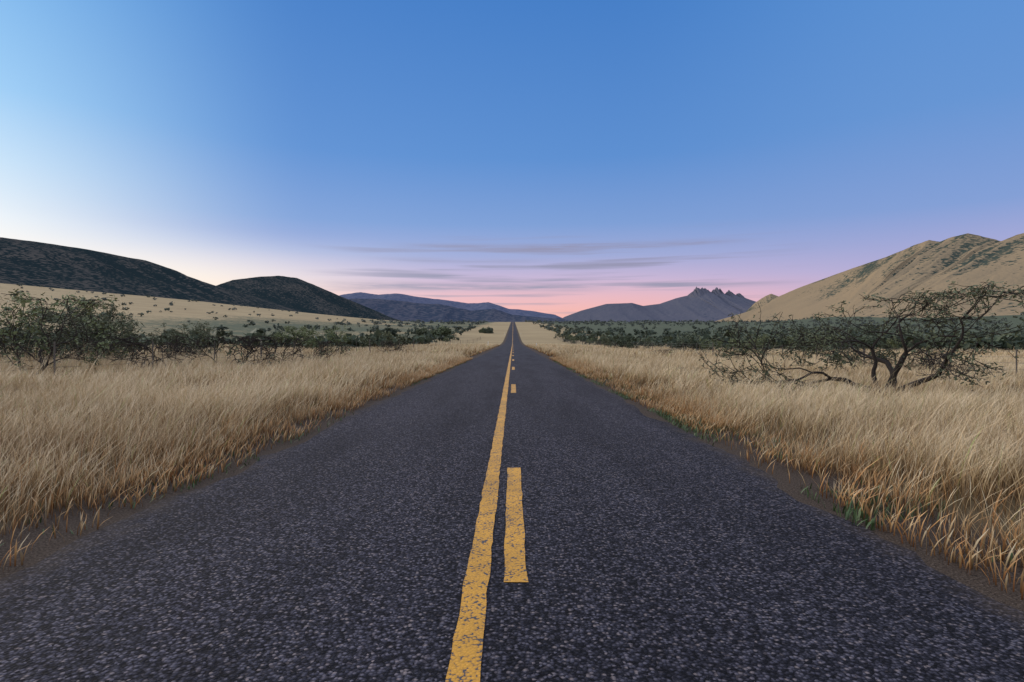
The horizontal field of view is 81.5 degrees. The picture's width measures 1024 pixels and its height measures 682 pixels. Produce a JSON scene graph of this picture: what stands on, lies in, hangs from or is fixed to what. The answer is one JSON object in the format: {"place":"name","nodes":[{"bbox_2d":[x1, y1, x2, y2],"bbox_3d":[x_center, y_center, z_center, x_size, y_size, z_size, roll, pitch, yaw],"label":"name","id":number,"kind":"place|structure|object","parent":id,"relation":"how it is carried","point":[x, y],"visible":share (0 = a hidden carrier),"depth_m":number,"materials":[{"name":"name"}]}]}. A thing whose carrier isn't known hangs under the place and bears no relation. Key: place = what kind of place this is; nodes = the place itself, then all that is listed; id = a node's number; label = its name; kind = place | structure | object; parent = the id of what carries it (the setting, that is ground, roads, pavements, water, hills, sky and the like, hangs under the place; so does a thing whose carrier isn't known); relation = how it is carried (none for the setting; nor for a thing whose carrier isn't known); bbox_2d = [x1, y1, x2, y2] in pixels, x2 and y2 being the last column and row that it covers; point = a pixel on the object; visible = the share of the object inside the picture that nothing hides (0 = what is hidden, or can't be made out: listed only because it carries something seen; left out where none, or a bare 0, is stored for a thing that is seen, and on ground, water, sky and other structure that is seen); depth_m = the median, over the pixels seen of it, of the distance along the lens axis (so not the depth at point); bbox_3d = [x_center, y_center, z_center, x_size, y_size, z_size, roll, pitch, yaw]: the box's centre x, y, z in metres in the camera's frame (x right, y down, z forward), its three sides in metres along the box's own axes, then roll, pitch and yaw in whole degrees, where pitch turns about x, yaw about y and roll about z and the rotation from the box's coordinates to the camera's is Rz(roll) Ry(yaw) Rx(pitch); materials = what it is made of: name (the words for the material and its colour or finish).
{"place":"outdoors","nodes":[
{"label":"outdoors","id":0,"kind":"place"},
{"bbox_2d":[0,237,300,311],"bbox_3d":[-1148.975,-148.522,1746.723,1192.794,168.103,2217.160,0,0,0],"label":"range","id":1,"kind":"structure","parent":0,"point":[30,263],"depth_m":1257.21,"materials":[{"name":"grey stone"}]},
{"bbox_2d":[216,276,396,320],"bbox_3d":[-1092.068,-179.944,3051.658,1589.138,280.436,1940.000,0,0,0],"label":"range","id":2,"kind":"structure","parent":0,"point":[297,294],"depth_m":2687.79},
{"bbox_2d":[339,292,561,318],"bbox_3d":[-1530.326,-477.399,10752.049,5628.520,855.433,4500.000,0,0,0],"label":"distant mountain","id":3,"kind":"structure","parent":0,"point":[461,305],"depth_m":10791.77,"materials":[{"name":"grey stone"}]},
{"bbox_2d":[349,298,567,321],"bbox_3d":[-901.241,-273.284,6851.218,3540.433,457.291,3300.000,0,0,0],"label":"distant mountain","id":4,"kind":"structure","parent":0,"point":[402,310],"depth_m":6630.94,"materials":[{"name":"grey stone"}]},
{"bbox_2d":[0,322,1023,681],"bbox_3d":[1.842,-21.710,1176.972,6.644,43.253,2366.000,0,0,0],"label":"road","id":5,"kind":"structure","parent":0,"point":[656,550],"depth_m":3.53,"materials":[{"name":"grey asphalt"}]},
{"bbox_2d":[445,336,527,681],"bbox_3d":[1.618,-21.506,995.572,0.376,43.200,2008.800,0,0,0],"label":"lines","id":6,"kind":"structure","parent":5,"relation":"on","point":[465,658],"depth_m":3.76,"materials":[{"name":"yellow paint"}]},
{"bbox_2d":[0,283,1023,610],"bbox_3d":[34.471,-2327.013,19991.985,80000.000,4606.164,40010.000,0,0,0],"label":"ground","id":7,"kind":"structure","parent":0,"point":[236,321],"depth_m":7.51,"materials":[{"name":"beige soil"}]},
{"bbox_2d":[0,325,43,350],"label":"shrub","id":8,"kind":"object","parent":7,"relation":"on","point":[25,341],"visible":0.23,"depth_m":57.44,"materials":[{"name":"green plant"}]},
{"bbox_2d":[0,289,130,375],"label":"shrub","id":9,"kind":"object","parent":7,"relation":"on","point":[22,301],"visible":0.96,"depth_m":21.62,"materials":[{"name":"green plant"}]},
{"bbox_2d":[0,308,136,355],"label":"shrub","id":10,"kind":"object","parent":7,"relation":"on","point":[58,325],"visible":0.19,"depth_m":37.70,"materials":[{"name":"green plant"}]},
{"bbox_2d":[0,308,139,364],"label":"shrub","id":11,"kind":"object","parent":7,"relation":"on","point":[55,336],"visible":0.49,"depth_m":26.75,"materials":[{"name":"green plant"}]},
{"bbox_2d":[0,295,153,359],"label":"shrub","id":12,"kind":"object","parent":7,"relation":"on","point":[112,308],"visible":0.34,"depth_m":31.66,"materials":[{"name":"green plant"}]},
{"bbox_2d":[68,316,151,360],"bbox_3d":[-22.064,0.133,32.245,3.886,2.893,5.047,0,0,-18],"label":"shrub","id":13,"kind":"object","parent":7,"relation":"on","point":[91,335],"visible":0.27,"depth_m":31.63,"materials":[{"name":"green plant"}]},
{"bbox_2d":[95,335,200,369],"bbox_3d":[-14.943,0.655,24.294,3.907,1.836,2.993,0,0,-25],"label":"shrub","id":14,"kind":"object","parent":7,"relation":"on","point":[145,346],"visible":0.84,"depth_m":24.40,"materials":[{"name":"green plant"}]},
{"bbox_2d":[154,342,198,359],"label":"shrub","id":15,"kind":"object","parent":7,"relation":"on","point":[171,350],"visible":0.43,"depth_m":35.19,"materials":[{"name":"green plant"}]},
{"bbox_2d":[146,321,222,355],"bbox_3d":[-22.466,-0.013,41.233,6.744,3.161,5.594,0,0,44],"label":"shrub","id":16,"kind":"object","parent":7,"relation":"on","point":[200,329],"visible":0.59,"depth_m":40.64,"materials":[{"name":"green plant"}]},
{"bbox_2d":[172,333,286,366],"bbox_3d":[-12.832,0.582,27.636,5.153,1.973,3.704,0,0,-42],"label":"shrub","id":17,"kind":"object","parent":7,"relation":"on","point":[248,344],"visible":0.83,"depth_m":27.46,"materials":[{"name":"green plant"}]},
{"bbox_2d":[235,337,310,360],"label":"shrub","id":18,"kind":"object","parent":7,"relation":"on","point":[292,351],"visible":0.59,"depth_m":29.97,"materials":[{"name":"green plant"}]},
{"bbox_2d":[261,328,289,338],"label":"shrub","id":19,"kind":"object","parent":7,"relation":"on","point":[271,335],"visible":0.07,"depth_m":99.13,"materials":[{"name":"green plant"}]},
{"bbox_2d":[271,325,353,353],"bbox_3d":[-15.512,0.159,46.278,5.593,2.796,4.306,0,0,28],"label":"shrub","id":20,"kind":"object","parent":7,"relation":"on","point":[304,331],"visible":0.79,"depth_m":46.14,"materials":[{"name":"green plant"}]},
{"bbox_2d":[287,339,351,360],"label":"shrub","id":21,"kind":"object","parent":7,"relation":"on","point":[325,349],"visible":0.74,"depth_m":33.03,"materials":[{"name":"green plant"}]},
{"bbox_2d":[359,331,407,347],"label":"shrub","id":22,"kind":"object","parent":7,"relation":"on","point":[373,342],"visible":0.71,"depth_m":82.40,"materials":[{"name":"green plant"}]},
{"bbox_2d":[380,326,396,334],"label":"bush","id":23,"kind":"object","parent":7,"relation":"on","point":[390,329],"visible":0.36,"depth_m":328.80,"materials":[{"name":"green plant"}]},
{"bbox_2d":[377,341,409,353],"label":"shrub","id":24,"kind":"object","parent":7,"relation":"on","point":[396,348],"visible":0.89,"depth_m":51.03,"materials":[{"name":"green plant"}]},
{"bbox_2d":[415,326,431,335],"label":"bush","id":25,"kind":"object","parent":7,"relation":"on","point":[422,331],"visible":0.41,"depth_m":297.81,"materials":[{"name":"green plant"}]},
{"bbox_2d":[430,325,452,337],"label":"bush","id":26,"kind":"object","parent":7,"relation":"on","point":[443,330],"visible":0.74,"depth_m":288.20,"materials":[{"name":"green plant"}]},
{"bbox_2d":[483,326,493,332],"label":"bush","id":27,"kind":"object","parent":7,"relation":"on","point":[488,329],"visible":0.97,"depth_m":358.20,"materials":[{"name":"green plant"}]},
{"bbox_2d":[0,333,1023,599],"bbox_3d":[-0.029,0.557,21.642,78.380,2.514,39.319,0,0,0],"label":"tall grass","id":28,"kind":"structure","parent":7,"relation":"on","point":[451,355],"depth_m":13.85,"materials":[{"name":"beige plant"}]},
{"bbox_2d":[0,342,1023,359],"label":"grass","id":29,"kind":"structure","parent":7,"relation":"on","point":[470,349],"depth_m":67.09,"materials":[{"name":"plant"}]},
{"bbox_2d":[0,283,1023,351],"bbox_3d":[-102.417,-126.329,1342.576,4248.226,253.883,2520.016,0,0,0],"label":"scrub","id":30,"kind":"object","parent":7,"relation":"on","point":[667,335],"visible":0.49,"depth_m":278.40,"materials":[{"name":"green plant"}]},
{"bbox_2d":[579,336,590,343],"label":"shrub","id":31,"kind":"object","parent":7,"relation":"on","point":[581,339],"visible":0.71,"depth_m":189.70,"materials":[{"name":"green plant"}]},
{"bbox_2d":[592,337,607,344],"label":"shrub","id":32,"kind":"object","parent":7,"relation":"on","point":[598,340],"visible":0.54,"depth_m":152.25,"materials":[{"name":"green plant"}]},
{"bbox_2d":[600,335,616,346],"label":"shrub","id":33,"kind":"object","parent":7,"relation":"on","point":[608,343],"visible":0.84,"depth_m":120.28,"materials":[{"name":"green plant"}]},
{"bbox_2d":[607,333,631,348],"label":"shrub","id":34,"kind":"object","parent":7,"relation":"on","point":[619,341],"visible":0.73,"depth_m":102.43,"materials":[{"name":"green plant"}]},
{"bbox_2d":[624,338,653,348],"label":"shrub","id":35,"kind":"object","parent":7,"relation":"on","point":[629,345],"visible":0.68,"depth_m":94.00,"materials":[{"name":"green plant"}]},
{"bbox_2d":[650,349,674,355],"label":"shrub","id":36,"kind":"object","parent":7,"relation":"on","point":[668,350],"visible":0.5,"depth_m":51.80,"materials":[{"name":"plant"}]},
{"bbox_2d":[667,335,700,351],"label":"shrub","id":37,"kind":"object","parent":7,"relation":"on","point":[688,342],"visible":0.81,"depth_m":83.38,"materials":[{"name":"green plant"}]},
{"bbox_2d":[700,339,738,351],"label":"shrub","id":38,"kind":"object","parent":7,"relation":"on","point":[708,347],"visible":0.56,"depth_m":67.62,"materials":[{"name":"green plant"}]},
{"bbox_2d":[735,336,778,356],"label":"shrub","id":39,"kind":"object","parent":7,"relation":"on","point":[760,343],"visible":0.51,"depth_m":57.19,"materials":[{"name":"green plant"}]},
{"bbox_2d":[558,338,1023,377],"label":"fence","id":40,"kind":"object","parent":7,"relation":"on","point":[637,345],"visible":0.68,"depth_m":42.95,"materials":[{"name":"metal"}]},
{"bbox_2d":[787,335,845,357],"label":"shrub","id":41,"kind":"object","parent":7,"relation":"on","point":[826,345],"visible":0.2,"depth_m":42.45,"materials":[{"name":"green plant"}]},
{"bbox_2d":[697,279,1023,395],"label":"mesquite","id":42,"kind":"object","parent":7,"relation":"on","point":[834,357],"visible":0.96,"depth_m":16.18,"materials":[{"name":"green plant"}]},
{"bbox_2d":[826,323,957,370],"bbox_3d":[18.294,0.475,30.055,3.967,2.783,6.549,0,0,-22],"label":"shrub","id":43,"kind":"object","parent":7,"relation":"on","point":[871,343],"visible":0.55,"depth_m":29.82,"materials":[{"name":"green plant"}]},
{"bbox_2d":[883,336,904,351],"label":"shrub","id":44,"kind":"object","parent":7,"relation":"on","point":[892,342],"visible":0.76,"depth_m":79.33,"materials":[{"name":"green plant"}]},
{"bbox_2d":[904,356,988,383],"bbox_3d":[15.295,1.167,20.957,2.486,1.258,1.904,0,0,32],"label":"shrub","id":45,"kind":"object","parent":7,"relation":"on","point":[933,363],"visible":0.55,"depth_m":21.03,"materials":[{"name":"green plant"}]},
{"bbox_2d":[907,350,994,376],"bbox_3d":[19.385,1.118,26.033,3.821,1.446,3.188,0,0,-30],"label":"shrub","id":46,"kind":"object","parent":7,"relation":"on","point":[913,355],"visible":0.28,"depth_m":25.98,"materials":[{"name":"green plant"}]},
{"bbox_2d":[0,347,1023,405],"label":"grass","id":47,"kind":"structure","parent":0,"point":[419,363],"depth_m":21.19,"materials":[{"name":"beige plant"}]},
{"bbox_2d":[0,0,1023,317],"label":"sky","id":48,"kind":"structure","parent":0,"point":[561,158],"materials":[{"name":"blue"}]},
{"bbox_2d":[562,292,755,321],"bbox_3d":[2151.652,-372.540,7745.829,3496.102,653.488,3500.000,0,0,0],"label":"mountain","id":49,"kind":"structure","parent":0,"point":[709,306],"depth_m":7362.21,"materials":[{"name":"grey stone"}]},
{"bbox_2d":[690,286,744,297],"bbox_3d":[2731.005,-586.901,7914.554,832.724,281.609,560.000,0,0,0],"label":"rocky peaks","id":50,"kind":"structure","parent":49,"relation":"attached to","point":[696,292],"depth_m":7824.05,"materials":[{"name":"grey stone"}]},
{"bbox_2d":[746,294,778,311],"bbox_3d":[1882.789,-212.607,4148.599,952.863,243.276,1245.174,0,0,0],"label":"hill","id":51,"kind":"structure","parent":0,"point":[763,301],"depth_m":4126.99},
{"bbox_2d":[715,233,1023,321],"bbox_3d":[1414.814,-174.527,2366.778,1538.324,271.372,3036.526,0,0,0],"label":"hill","id":52,"kind":"structure","parent":0,"point":[965,260],"depth_m":1499.04,"materials":[{"name":"beige soil"}]},
{"bbox_2d":[871,283,1023,317],"bbox_3d":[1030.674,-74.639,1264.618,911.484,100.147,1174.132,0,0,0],"label":"spur","id":53,"kind":"structure","parent":52,"relation":"attached to","point":[1004,307],"depth_m":878.18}
]}

